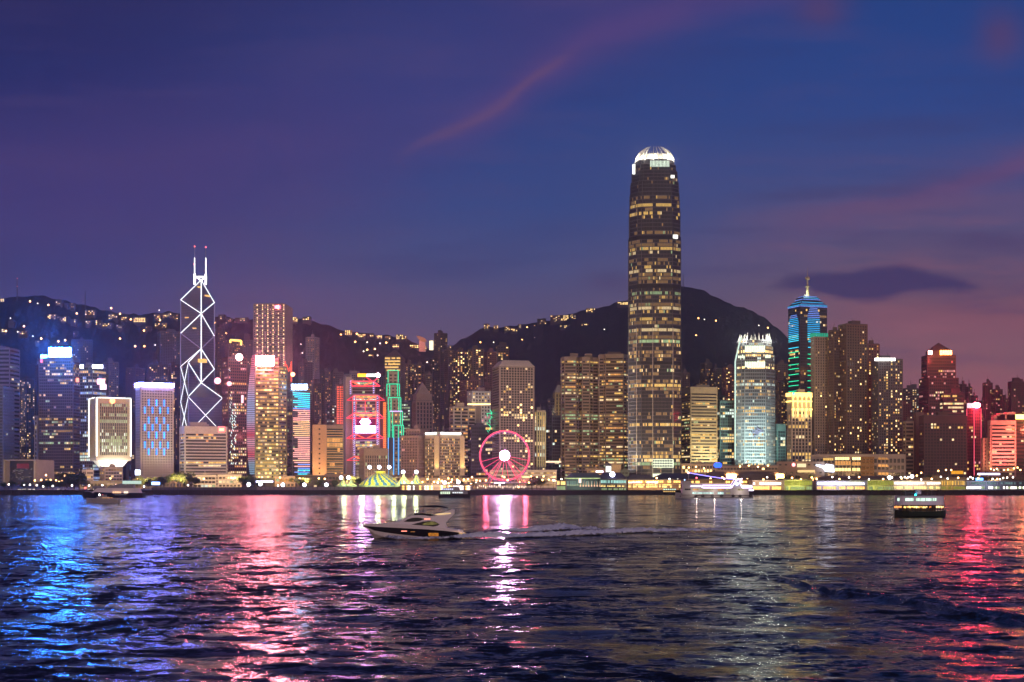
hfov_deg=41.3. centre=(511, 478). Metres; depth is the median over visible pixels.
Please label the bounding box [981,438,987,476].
apartment block
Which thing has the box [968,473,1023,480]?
building
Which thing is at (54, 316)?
hillside house
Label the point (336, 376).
apartment tower
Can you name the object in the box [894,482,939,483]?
lit window
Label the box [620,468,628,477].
building
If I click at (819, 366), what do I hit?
hotel
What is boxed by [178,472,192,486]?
tree
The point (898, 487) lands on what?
lit window
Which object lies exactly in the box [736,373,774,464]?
window
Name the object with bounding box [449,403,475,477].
office tower
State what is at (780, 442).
office tower
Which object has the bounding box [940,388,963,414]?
office tower
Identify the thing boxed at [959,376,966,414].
apartment tower
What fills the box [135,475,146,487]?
tree
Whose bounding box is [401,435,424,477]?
hotel
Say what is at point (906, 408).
apartment block
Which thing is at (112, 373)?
apartment tower
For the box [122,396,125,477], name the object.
apartment tower
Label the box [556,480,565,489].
pier building
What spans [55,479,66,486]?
tree
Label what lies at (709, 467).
building
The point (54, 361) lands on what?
window
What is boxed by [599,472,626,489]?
pier building
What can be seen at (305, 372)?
apartment tower
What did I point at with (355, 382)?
window
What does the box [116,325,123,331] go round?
hillside house
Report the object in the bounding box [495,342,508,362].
apartment tower
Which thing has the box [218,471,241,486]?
building
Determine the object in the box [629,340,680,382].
window
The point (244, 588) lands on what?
water
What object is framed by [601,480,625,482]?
lit window
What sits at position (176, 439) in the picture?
apartment tower
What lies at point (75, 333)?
hillside house
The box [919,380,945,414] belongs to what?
window
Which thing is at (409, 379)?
apartment tower
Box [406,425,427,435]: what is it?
hotel
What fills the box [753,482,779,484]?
lit window
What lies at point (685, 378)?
apartment tower
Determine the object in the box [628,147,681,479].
skyscraper
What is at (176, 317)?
hillside house
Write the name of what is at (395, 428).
office tower
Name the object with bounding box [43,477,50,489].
tree
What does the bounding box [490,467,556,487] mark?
building
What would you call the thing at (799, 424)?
office tower
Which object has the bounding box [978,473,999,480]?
signboard
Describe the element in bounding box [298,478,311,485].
tree
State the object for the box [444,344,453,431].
apartment tower
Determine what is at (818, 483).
lit window
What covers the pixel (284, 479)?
building
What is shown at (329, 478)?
building
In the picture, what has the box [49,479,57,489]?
tree
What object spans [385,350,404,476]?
office tower
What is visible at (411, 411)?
office tower
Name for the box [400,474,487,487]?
building
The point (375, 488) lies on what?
fence
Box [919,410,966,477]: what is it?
office tower
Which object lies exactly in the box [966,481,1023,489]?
pier building
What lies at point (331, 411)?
office tower
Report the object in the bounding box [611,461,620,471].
building
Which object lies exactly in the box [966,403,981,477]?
office tower
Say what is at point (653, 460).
lobby window
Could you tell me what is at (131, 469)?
apartment tower
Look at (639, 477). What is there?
pier roof
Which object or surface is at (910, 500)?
passenger ferry
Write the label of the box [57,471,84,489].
tree
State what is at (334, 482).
tree
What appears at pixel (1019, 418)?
hotel
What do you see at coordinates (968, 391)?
apartment tower
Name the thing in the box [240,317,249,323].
hillside house
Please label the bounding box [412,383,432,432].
office tower
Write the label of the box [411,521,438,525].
cabin window
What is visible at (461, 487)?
lit window
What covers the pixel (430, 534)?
hull window
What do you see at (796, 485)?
pier building
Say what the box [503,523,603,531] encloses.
foam
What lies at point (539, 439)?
office tower
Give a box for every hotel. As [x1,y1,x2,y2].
[135,382,173,480]
[312,420,326,474]
[327,420,343,473]
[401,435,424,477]
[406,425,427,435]
[425,427,464,477]
[810,333,827,453]
[871,353,902,453]
[987,412,1015,476]
[1015,414,1023,476]
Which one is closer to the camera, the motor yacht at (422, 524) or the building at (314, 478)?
the motor yacht at (422, 524)
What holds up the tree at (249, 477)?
on the ground
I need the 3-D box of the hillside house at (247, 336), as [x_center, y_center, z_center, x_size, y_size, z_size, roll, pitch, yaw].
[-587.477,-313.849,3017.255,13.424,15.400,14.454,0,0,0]
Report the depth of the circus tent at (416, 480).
1232.34 m
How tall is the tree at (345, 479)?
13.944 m
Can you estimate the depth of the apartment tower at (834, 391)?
1642.88 m
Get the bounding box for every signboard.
[122,481,140,484]
[256,481,272,486]
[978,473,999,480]
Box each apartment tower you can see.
[20,374,33,485]
[71,336,92,365]
[103,354,118,397]
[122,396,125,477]
[126,363,144,480]
[128,407,134,480]
[146,361,167,382]
[168,358,179,414]
[174,409,179,480]
[247,368,252,484]
[298,356,312,389]
[306,331,319,378]
[308,375,321,423]
[308,390,312,473]
[320,366,330,424]
[331,368,343,402]
[405,359,413,399]
[414,360,424,393]
[423,370,431,393]
[430,354,433,431]
[434,329,447,431]
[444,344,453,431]
[453,348,467,405]
[468,345,483,385]
[484,348,496,385]
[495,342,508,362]
[682,366,689,387]
[700,359,711,386]
[710,365,721,394]
[722,364,734,400]
[775,360,787,423]
[778,376,787,460]
[828,324,839,453]
[838,320,867,453]
[868,337,879,453]
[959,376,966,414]
[965,381,971,414]
[971,389,977,407]
[982,375,992,437]
[991,385,1002,416]
[1008,375,1023,413]
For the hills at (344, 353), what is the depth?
2992.12 m
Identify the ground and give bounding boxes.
[0,485,555,489]
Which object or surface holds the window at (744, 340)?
in the skyscraper at (754, 407)
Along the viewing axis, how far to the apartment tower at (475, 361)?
2005.04 m
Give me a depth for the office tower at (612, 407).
1679.32 m
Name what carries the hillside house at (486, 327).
on the hills at (549, 346)
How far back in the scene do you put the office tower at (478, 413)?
1704.59 m
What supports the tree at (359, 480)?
on the ground
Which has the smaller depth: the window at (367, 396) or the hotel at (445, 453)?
the hotel at (445, 453)
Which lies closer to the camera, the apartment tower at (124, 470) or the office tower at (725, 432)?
the office tower at (725, 432)
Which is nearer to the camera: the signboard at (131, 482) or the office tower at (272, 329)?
the signboard at (131, 482)
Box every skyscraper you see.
[180,246,221,425]
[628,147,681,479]
[734,333,774,464]
[788,267,826,392]
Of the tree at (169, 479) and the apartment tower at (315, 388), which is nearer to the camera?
the tree at (169, 479)
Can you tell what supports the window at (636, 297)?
in the skyscraper at (654, 362)
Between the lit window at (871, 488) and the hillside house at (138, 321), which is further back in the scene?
the hillside house at (138, 321)
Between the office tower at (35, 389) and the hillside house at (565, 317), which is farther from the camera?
the hillside house at (565, 317)
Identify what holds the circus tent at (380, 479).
on the ground
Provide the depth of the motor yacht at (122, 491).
1009.02 m
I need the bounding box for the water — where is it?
[0,495,1023,681]
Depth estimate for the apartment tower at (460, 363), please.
2025.32 m
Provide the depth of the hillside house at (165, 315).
3066.84 m
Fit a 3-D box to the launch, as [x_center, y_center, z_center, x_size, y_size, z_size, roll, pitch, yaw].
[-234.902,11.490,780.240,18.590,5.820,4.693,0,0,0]
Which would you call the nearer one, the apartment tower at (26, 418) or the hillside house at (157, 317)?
the apartment tower at (26, 418)
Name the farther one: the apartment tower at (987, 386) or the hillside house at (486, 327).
the hillside house at (486, 327)
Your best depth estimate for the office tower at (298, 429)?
1625.79 m
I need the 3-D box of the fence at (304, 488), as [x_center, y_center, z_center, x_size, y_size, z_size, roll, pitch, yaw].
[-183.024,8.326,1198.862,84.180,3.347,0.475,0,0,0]
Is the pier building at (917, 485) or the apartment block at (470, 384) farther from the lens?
the apartment block at (470, 384)
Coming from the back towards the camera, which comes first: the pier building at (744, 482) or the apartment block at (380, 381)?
the apartment block at (380, 381)
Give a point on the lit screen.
(430, 345)
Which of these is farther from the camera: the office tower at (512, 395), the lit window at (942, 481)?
the office tower at (512, 395)
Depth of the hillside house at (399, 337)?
3074.29 m
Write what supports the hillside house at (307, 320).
on the hills at (344, 353)
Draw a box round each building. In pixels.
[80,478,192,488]
[82,466,93,480]
[100,464,122,480]
[194,471,215,486]
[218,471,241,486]
[275,473,294,486]
[295,472,324,486]
[324,472,352,486]
[343,373,384,486]
[359,443,387,479]
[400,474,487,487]
[400,484,472,489]
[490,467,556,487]
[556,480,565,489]
[565,473,600,489]
[587,466,604,474]
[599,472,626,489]
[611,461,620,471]
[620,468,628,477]
[626,480,680,489]
[678,479,751,487]
[681,460,715,473]
[714,463,778,472]
[748,480,781,489]
[776,461,833,479]
[781,480,812,489]
[811,454,905,477]
[812,481,865,489]
[859,480,893,489]
[894,481,940,489]
[905,471,968,480]
[934,480,965,489]
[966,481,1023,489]
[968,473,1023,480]
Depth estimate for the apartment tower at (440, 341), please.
2103.47 m
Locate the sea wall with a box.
[0,490,1023,494]
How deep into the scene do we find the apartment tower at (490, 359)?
2042.43 m
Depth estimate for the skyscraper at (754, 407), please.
1687.89 m
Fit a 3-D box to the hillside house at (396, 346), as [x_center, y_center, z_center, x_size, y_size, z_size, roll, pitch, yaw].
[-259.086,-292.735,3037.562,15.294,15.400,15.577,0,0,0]
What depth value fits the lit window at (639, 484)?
1218.27 m
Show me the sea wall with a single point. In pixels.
(506, 492)
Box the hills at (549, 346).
[451,286,787,421]
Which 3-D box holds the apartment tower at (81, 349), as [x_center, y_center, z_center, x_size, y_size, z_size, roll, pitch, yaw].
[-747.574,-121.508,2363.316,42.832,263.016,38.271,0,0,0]
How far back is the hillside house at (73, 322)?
3008.84 m
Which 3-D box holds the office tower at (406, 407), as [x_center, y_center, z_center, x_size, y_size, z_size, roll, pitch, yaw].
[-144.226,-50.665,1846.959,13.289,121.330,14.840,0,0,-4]
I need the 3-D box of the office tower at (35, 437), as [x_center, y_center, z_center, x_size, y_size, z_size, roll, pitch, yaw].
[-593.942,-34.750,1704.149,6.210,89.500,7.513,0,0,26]
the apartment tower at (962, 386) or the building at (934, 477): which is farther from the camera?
the apartment tower at (962, 386)
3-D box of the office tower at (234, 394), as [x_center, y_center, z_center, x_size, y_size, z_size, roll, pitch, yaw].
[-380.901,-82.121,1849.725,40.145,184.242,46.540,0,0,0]
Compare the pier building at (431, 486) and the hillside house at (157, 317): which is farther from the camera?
the hillside house at (157, 317)
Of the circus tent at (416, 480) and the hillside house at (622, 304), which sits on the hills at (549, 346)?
the hillside house at (622, 304)
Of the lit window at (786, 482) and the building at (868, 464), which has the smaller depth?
the lit window at (786, 482)
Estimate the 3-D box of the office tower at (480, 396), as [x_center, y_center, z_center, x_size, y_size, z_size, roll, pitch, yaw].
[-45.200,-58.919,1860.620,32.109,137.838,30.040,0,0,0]
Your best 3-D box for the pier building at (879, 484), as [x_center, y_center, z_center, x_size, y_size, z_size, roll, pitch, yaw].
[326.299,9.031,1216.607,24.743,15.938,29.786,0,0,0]
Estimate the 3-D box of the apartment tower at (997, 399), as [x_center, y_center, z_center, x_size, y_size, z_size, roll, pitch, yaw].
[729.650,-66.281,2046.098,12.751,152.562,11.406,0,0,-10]
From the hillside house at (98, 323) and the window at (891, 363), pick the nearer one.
the window at (891, 363)
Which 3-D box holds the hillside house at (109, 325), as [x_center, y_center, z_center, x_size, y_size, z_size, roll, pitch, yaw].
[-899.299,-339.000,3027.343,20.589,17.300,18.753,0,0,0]
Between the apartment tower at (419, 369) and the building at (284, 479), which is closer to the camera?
the building at (284, 479)
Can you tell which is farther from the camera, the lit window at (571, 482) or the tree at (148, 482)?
the tree at (148, 482)
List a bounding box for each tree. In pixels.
[8,480,17,486]
[36,481,45,486]
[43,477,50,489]
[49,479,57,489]
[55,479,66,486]
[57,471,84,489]
[57,474,74,487]
[69,474,86,489]
[78,480,90,489]
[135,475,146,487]
[144,478,152,488]
[157,476,170,486]
[161,476,174,486]
[168,473,184,486]
[173,471,195,486]
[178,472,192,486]
[188,477,200,486]
[237,477,249,486]
[238,475,255,483]
[247,477,259,486]
[289,477,306,484]
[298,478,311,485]
[316,478,323,486]
[331,478,338,486]
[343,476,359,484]
[355,478,364,484]
[519,479,532,489]
[532,477,544,489]
[536,480,546,489]
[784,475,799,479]
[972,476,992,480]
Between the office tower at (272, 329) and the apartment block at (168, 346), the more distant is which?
the apartment block at (168, 346)
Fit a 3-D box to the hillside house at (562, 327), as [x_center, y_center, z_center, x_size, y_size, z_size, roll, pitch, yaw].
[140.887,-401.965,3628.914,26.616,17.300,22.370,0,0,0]
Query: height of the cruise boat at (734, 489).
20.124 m
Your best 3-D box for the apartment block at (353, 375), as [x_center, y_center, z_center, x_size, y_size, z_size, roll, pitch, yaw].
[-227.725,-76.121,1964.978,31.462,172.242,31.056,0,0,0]
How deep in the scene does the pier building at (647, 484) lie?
1219.00 m
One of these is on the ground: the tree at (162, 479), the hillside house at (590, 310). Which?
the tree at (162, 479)
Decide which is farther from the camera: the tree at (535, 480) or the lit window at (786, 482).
the tree at (535, 480)
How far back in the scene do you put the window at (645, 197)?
1598.26 m
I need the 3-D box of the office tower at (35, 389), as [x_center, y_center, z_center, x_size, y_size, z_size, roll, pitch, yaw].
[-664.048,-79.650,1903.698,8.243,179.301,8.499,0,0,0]
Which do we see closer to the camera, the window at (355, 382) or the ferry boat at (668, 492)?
the ferry boat at (668, 492)
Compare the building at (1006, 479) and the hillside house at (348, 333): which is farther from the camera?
the hillside house at (348, 333)
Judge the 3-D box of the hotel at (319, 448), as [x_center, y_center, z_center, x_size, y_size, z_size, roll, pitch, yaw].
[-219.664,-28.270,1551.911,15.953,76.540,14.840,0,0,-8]
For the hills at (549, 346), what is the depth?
3546.68 m
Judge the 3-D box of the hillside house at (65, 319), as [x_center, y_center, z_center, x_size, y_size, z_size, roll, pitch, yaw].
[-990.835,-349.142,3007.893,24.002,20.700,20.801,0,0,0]
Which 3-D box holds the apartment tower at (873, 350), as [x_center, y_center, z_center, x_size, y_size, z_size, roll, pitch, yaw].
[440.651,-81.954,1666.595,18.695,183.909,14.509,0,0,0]
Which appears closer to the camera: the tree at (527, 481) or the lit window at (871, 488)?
the lit window at (871, 488)
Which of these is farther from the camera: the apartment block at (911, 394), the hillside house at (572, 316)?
the hillside house at (572, 316)
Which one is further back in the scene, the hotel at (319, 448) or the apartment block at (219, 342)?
the apartment block at (219, 342)
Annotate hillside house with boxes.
[8,321,15,327]
[18,330,29,338]
[47,314,57,319]
[56,300,64,306]
[57,316,70,324]
[69,303,75,310]
[71,319,76,326]
[73,331,78,336]
[85,310,97,318]
[86,321,91,327]
[95,320,102,328]
[102,322,113,329]
[108,314,119,322]
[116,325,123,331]
[121,317,128,322]
[133,317,147,325]
[145,326,151,332]
[154,314,161,320]
[155,322,167,329]
[163,313,171,318]
[172,314,179,320]
[218,314,226,320]
[226,318,233,322]
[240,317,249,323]
[244,334,250,339]
[293,317,298,323]
[303,316,311,324]
[345,330,352,336]
[358,333,365,340]
[375,335,382,340]
[393,344,399,350]
[396,334,403,341]
[410,344,418,351]
[484,324,489,330]
[493,325,498,331]
[504,326,509,332]
[511,328,516,333]
[537,318,545,325]
[550,315,563,324]
[560,325,569,329]
[563,315,568,321]
[570,314,575,319]
[586,308,594,313]
[617,302,627,307]
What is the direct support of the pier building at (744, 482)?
on the ground
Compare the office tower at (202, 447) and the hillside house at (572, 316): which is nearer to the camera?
the office tower at (202, 447)
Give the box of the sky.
[0,0,1023,400]
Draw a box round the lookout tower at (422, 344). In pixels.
[417,336,426,351]
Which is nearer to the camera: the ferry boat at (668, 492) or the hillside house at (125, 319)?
the ferry boat at (668, 492)
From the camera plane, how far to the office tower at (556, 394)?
1900.75 m
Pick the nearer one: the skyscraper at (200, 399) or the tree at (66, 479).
the tree at (66, 479)
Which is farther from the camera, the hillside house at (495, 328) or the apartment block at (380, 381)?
the hillside house at (495, 328)
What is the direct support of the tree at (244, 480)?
on the ground
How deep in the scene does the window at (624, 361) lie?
1683.57 m
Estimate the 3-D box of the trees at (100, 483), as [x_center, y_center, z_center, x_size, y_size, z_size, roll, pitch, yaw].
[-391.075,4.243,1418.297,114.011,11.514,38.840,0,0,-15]
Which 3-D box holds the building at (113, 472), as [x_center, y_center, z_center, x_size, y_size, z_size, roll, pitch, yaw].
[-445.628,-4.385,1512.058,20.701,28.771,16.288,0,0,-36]
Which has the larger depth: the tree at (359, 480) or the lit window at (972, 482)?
the tree at (359, 480)
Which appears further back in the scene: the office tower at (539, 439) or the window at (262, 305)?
the window at (262, 305)
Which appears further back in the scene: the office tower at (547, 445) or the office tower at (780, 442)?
the office tower at (547, 445)
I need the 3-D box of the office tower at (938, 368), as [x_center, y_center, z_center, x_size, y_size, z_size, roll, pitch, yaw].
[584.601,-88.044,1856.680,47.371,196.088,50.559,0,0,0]
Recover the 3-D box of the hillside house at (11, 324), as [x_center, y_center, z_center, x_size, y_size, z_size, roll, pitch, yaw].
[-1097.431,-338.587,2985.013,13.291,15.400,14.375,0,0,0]
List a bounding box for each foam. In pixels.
[385,527,845,538]
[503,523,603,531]
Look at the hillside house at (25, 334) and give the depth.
2929.91 m
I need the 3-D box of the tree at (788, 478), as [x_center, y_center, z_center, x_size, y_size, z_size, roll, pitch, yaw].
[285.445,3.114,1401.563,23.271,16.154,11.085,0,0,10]
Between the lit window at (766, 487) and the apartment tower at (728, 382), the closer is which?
the lit window at (766, 487)
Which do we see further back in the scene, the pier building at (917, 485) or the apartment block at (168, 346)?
the apartment block at (168, 346)
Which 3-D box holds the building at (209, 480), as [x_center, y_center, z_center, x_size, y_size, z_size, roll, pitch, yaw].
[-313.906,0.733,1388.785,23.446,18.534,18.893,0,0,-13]
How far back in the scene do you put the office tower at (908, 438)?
1600.31 m
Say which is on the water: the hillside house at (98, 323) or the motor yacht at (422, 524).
the motor yacht at (422, 524)
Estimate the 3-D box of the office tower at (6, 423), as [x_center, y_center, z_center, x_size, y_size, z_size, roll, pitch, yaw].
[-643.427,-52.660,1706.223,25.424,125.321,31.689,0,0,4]
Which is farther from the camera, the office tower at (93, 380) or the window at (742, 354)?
the office tower at (93, 380)
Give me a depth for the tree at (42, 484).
1233.17 m
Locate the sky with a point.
(410, 168)
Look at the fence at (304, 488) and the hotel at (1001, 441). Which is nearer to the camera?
the fence at (304, 488)
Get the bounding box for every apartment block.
[157,329,179,364]
[215,325,224,396]
[225,338,252,371]
[229,336,242,356]
[344,367,364,379]
[367,370,384,396]
[459,375,480,405]
[480,378,491,424]
[903,383,918,420]
[903,401,909,420]
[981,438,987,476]
[1003,391,1007,412]
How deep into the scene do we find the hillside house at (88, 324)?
3015.20 m
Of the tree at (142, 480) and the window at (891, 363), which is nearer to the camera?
the tree at (142, 480)
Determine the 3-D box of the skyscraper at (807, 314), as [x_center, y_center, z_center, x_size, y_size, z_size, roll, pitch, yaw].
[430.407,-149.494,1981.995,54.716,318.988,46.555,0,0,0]
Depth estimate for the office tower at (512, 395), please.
1626.04 m
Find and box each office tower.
[0,345,19,485]
[0,386,13,486]
[34,361,37,414]
[34,415,37,486]
[38,348,79,486]
[80,360,106,480]
[88,394,130,467]
[179,420,226,486]
[214,354,246,485]
[247,355,286,486]
[253,303,294,485]
[287,384,309,475]
[327,397,335,424]
[336,381,342,424]
[383,395,385,447]
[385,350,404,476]
[386,370,403,480]
[401,399,410,434]
[407,400,412,427]
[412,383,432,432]
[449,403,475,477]
[467,387,490,424]
[468,410,491,481]
[474,406,480,422]
[492,360,534,469]
[534,405,545,469]
[546,411,560,479]
[546,422,548,469]
[548,394,554,424]
[553,385,559,414]
[560,353,597,479]
[598,352,627,469]
[682,382,716,470]
[717,389,724,400]
[717,400,733,464]
[775,424,785,464]
[786,389,812,460]
[903,414,913,477]
[913,412,923,477]
[919,343,958,414]
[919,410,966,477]
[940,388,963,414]
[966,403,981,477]
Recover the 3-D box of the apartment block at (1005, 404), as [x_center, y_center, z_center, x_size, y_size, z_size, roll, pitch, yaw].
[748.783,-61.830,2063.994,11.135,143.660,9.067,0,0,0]
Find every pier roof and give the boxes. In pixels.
[627,474,655,479]
[653,473,714,478]
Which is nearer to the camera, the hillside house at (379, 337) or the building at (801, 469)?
the building at (801, 469)
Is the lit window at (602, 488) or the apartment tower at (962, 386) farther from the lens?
the apartment tower at (962, 386)
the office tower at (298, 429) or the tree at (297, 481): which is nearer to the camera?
the tree at (297, 481)
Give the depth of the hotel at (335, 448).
1555.66 m
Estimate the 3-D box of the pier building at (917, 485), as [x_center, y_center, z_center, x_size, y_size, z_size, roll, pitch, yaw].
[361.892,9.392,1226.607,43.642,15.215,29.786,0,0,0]
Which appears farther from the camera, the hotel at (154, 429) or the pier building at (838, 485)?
the hotel at (154, 429)
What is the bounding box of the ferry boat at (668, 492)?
[663,488,675,494]
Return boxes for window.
[20,381,33,457]
[39,361,78,473]
[80,371,105,480]
[223,368,245,472]
[254,305,283,361]
[256,367,285,477]
[354,396,375,445]
[355,382,373,392]
[403,486,468,489]
[404,518,422,521]
[407,486,468,489]
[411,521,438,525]
[428,533,438,535]
[468,350,482,378]
[562,361,592,469]
[567,481,599,485]
[598,361,627,465]
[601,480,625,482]
[602,488,625,489]
[628,480,679,482]
[628,484,679,487]
[629,239,675,295]
[629,296,678,339]
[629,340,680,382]
[629,384,680,471]
[630,208,679,234]
[631,196,678,208]
[653,460,671,466]
[682,394,711,460]
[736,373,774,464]
[737,354,771,368]
[738,346,772,353]
[741,340,762,344]
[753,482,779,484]
[753,486,779,489]
[785,481,811,484]
[786,486,811,489]
[790,310,825,382]
[817,482,863,484]
[817,486,863,488]
[868,481,892,484]
[869,486,892,489]
[880,363,901,453]
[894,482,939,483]
[894,486,938,488]
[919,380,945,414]
[942,481,963,484]
[942,486,964,488]
[967,486,1023,488]
[970,486,1022,488]
[972,482,1021,483]
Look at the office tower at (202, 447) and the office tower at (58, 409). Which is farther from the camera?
the office tower at (58, 409)
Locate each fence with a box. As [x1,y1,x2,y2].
[152,487,255,489]
[257,486,351,489]
[353,486,399,489]
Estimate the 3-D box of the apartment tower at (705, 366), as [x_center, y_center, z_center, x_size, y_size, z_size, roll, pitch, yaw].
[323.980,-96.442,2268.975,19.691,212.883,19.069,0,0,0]
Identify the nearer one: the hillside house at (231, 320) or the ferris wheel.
the ferris wheel
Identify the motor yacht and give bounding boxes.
[83,484,145,497]
[363,505,465,538]
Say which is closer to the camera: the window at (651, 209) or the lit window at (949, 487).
the lit window at (949, 487)
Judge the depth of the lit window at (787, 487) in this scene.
1200.26 m
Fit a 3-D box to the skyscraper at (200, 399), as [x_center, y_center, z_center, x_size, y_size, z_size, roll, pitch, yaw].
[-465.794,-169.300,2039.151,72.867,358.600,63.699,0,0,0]
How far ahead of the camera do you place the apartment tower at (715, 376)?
2182.25 m
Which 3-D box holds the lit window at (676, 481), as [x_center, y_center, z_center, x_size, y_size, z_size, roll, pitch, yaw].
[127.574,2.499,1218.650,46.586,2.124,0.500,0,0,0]
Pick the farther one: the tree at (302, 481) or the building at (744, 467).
the building at (744, 467)
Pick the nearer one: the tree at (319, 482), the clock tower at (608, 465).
the clock tower at (608, 465)
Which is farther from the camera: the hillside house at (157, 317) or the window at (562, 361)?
the hillside house at (157, 317)
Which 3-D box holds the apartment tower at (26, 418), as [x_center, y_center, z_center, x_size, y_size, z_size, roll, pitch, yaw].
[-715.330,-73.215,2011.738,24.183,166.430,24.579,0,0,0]
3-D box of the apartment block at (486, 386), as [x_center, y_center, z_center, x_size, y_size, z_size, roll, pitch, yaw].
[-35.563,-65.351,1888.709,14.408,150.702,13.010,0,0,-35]
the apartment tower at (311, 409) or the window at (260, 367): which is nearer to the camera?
the window at (260, 367)
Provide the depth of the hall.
1455.00 m
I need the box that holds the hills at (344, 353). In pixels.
[0,295,535,480]
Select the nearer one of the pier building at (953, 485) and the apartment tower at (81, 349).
the pier building at (953, 485)
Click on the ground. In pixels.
(31, 487)
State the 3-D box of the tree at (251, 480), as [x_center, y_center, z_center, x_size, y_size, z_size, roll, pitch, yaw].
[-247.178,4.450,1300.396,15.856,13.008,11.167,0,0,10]
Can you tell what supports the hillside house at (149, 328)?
on the hills at (344, 353)
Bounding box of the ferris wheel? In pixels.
[474,430,530,489]
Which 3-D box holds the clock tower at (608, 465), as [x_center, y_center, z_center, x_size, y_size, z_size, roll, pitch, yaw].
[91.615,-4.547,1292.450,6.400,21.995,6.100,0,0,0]
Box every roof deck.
[704,471,783,479]
[809,476,904,480]
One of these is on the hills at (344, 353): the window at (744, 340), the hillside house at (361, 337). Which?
the hillside house at (361, 337)
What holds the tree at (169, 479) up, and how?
on the ground
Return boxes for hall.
[3,460,53,483]
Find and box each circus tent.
[336,477,346,486]
[346,480,356,489]
[359,471,398,486]
[395,473,410,486]
[411,472,423,483]
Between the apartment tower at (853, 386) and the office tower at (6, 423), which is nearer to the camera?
the apartment tower at (853, 386)
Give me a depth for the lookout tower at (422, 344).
2901.00 m
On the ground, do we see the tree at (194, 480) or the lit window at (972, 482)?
the tree at (194, 480)
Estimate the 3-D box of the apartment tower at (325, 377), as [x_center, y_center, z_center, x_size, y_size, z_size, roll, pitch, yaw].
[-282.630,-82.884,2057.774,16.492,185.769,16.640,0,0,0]
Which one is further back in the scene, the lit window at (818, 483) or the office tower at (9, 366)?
the office tower at (9, 366)
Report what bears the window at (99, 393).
in the office tower at (93, 380)
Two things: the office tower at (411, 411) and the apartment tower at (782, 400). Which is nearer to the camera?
the office tower at (411, 411)
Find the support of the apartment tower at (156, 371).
on the ground
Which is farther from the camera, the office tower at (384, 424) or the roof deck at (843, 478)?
the office tower at (384, 424)
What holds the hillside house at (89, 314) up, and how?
on the hills at (344, 353)
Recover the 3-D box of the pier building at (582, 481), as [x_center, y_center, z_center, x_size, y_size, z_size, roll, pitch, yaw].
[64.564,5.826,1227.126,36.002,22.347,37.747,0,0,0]
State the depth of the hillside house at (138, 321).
3048.42 m
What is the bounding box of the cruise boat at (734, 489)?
[675,472,753,497]
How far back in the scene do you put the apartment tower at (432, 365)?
2120.66 m
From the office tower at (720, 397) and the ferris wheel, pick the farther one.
the office tower at (720, 397)
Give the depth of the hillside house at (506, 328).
3659.69 m
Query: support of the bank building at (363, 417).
on the ground
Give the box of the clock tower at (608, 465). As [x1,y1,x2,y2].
[605,462,611,471]
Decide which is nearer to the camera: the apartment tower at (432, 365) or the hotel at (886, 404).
the hotel at (886, 404)
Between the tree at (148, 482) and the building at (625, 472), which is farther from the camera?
the building at (625, 472)
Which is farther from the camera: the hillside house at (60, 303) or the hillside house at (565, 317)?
the hillside house at (565, 317)
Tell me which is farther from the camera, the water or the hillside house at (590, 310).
the hillside house at (590, 310)
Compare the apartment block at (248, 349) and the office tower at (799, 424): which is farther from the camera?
the apartment block at (248, 349)
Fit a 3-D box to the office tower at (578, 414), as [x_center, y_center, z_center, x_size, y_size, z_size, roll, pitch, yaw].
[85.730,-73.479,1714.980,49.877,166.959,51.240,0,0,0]
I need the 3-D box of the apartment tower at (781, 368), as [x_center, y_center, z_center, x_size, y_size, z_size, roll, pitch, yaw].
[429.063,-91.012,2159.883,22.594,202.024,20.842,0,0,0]
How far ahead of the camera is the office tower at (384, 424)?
1698.34 m
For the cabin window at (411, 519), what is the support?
in the motor yacht at (422, 524)
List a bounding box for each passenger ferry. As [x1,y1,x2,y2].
[439,487,469,497]
[894,489,945,516]
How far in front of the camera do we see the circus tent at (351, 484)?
1227.58 m
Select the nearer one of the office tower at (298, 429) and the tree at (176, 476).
the tree at (176, 476)
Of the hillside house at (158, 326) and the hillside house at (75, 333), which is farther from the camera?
the hillside house at (158, 326)
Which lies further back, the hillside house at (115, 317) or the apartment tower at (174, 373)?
the hillside house at (115, 317)
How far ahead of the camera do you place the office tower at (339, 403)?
1758.94 m
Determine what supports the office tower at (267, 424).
on the ground
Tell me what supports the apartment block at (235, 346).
on the ground
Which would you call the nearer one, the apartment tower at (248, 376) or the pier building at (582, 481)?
the pier building at (582, 481)
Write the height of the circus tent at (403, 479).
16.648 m
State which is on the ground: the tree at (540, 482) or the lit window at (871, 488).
the tree at (540, 482)
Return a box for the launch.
[86,494,119,502]
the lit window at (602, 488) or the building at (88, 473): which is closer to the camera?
the lit window at (602, 488)
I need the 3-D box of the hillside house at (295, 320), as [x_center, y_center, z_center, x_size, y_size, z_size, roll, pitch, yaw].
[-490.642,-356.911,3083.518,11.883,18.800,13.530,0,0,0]
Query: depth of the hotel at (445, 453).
1568.69 m
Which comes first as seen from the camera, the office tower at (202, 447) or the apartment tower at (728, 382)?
the office tower at (202, 447)
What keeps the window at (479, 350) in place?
in the apartment tower at (475, 361)
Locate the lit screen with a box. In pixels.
[429,341,432,349]

